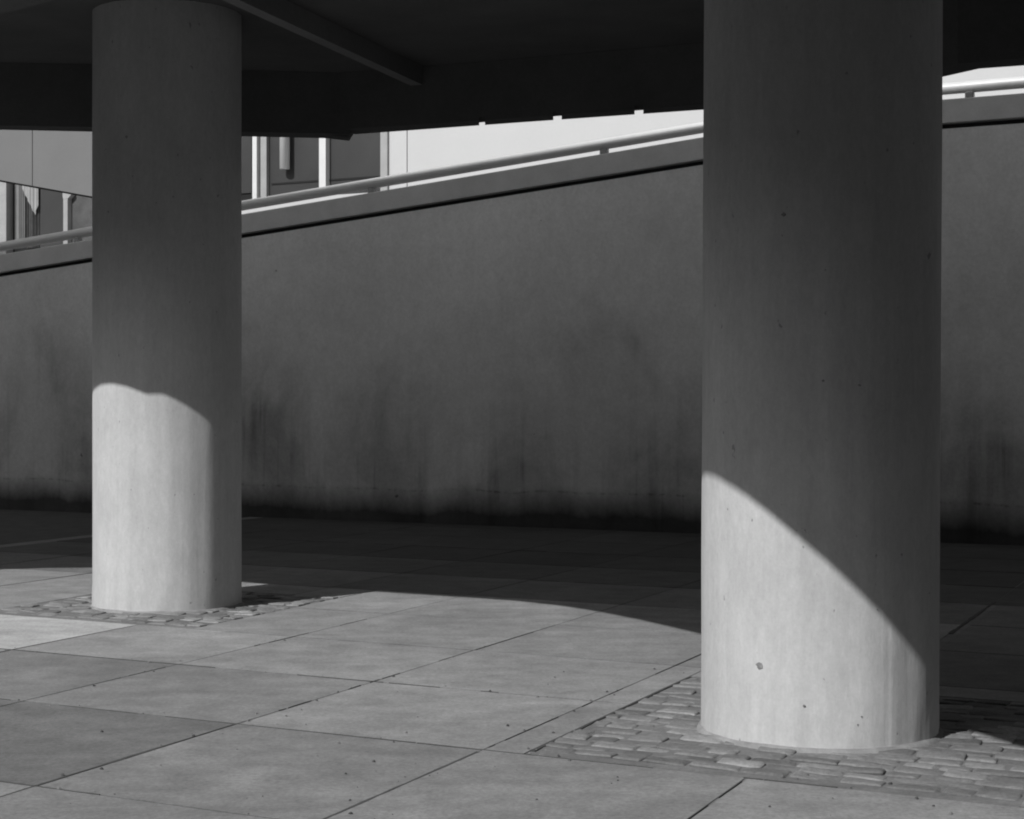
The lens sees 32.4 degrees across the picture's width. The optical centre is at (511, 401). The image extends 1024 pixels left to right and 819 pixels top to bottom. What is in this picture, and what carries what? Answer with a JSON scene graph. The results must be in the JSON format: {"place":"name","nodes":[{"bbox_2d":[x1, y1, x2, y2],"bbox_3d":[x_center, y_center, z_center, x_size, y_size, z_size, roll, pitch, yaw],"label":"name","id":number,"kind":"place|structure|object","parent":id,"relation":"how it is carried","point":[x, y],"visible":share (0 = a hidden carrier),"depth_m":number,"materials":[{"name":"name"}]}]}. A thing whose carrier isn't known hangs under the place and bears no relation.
{"place":"outdoors","nodes":[
{"label":"outdoors","id":0,"kind":"place"},
{"bbox_2d":[0,509,91,544],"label":"ground","id":1,"kind":"structure","parent":0,"point":[18,526],"depth_m":22.12,"materials":[{"name":"grey concrete"}]},
{"bbox_2d":[0,93,1023,545],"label":"ramp wall","id":2,"kind":"structure","parent":1,"relation":"on","point":[516,347],"depth_m":21.55,"materials":[{"name":"concrete"}]},
{"bbox_2d":[0,76,1023,250],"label":"handrail","id":3,"kind":"object","parent":2,"relation":"on","point":[969,88],"visible":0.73,"depth_m":21.75,"materials":[{"name":"silver metal"}]},
{"bbox_2d":[0,65,1023,254],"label":"clad building","id":4,"kind":"structure","parent":1,"relation":"on","point":[270,166],"depth_m":35.55,"materials":[{"name":"metal"}]},
{"bbox_2d":[13,184,40,251],"bbox_3d":[-10.964,-2.220,39.958,0.955,7.500,0.321,0,0,28],"label":"window","id":5,"kind":"structure","parent":4,"relation":"in","point":[26,200],"depth_m":39.88,"materials":[{"name":"glass"}]},
{"bbox_2d":[241,136,251,200],"bbox_3d":[-6.277,-6.837,37.528,2.200,5.265,0.330,0,0,28],"label":"window","id":6,"kind":"structure","parent":4,"relation":"in","point":[246,141],"depth_m":36.97,"materials":[{"name":"glass"}]},
{"bbox_2d":[269,133,379,195],"bbox_3d":[-3.774,-6.837,36.166,2.833,5.265,0.195,0,0,28],"label":"window","id":7,"kind":"structure","parent":4,"relation":"in","point":[356,159],"depth_m":36.18,"materials":[{"name":"glass"}]},
{"bbox_2d":[0,592,337,626],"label":"cobble paving","id":8,"kind":"structure","parent":0,"point":[173,618],"depth_m":12.79,"materials":[{"name":"stone"}]},
{"bbox_2d":[0,517,1023,818],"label":"paving","id":9,"kind":"structure","parent":0,"point":[628,627],"depth_m":9.59,"materials":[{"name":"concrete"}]},
{"bbox_2d":[90,0,244,613],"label":"concrete column","id":10,"kind":"structure","parent":9,"relation":"on","point":[166,308],"depth_m":12.76,"materials":[{"name":"grey concrete"}]},
{"bbox_2d":[5,639,999,818],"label":"grit","id":11,"kind":"object","parent":9,"relation":"on","point":[101,768],"visible":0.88,"depth_m":7.59,"materials":[{"name":"stone"}]},
{"bbox_2d":[697,0,943,753],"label":"concrete column","id":12,"kind":"structure","parent":9,"relation":"on","point":[821,372],"depth_m":7.74,"materials":[{"name":"grey concrete"}]},
{"bbox_2d":[0,0,1023,140],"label":"overhead building","id":13,"kind":"structure","parent":12,"relation":"on","point":[346,70],"depth_m":14.48,"materials":[{"name":"concrete"}]},
{"bbox_2d":[542,678,1023,800],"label":"cobble paving","id":14,"kind":"structure","parent":0,"point":[868,771],"depth_m":7.66,"materials":[{"name":"stone"}]},
{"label":"ramp deck","id":15,"kind":"structure","parent":0,"visible":0},
{"bbox_2d":[0,130,91,197],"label":"stair parapet","id":16,"kind":"structure","parent":15,"relation":"on","point":[59,161],"depth_m":34.83,"materials":[{"name":"concrete"}]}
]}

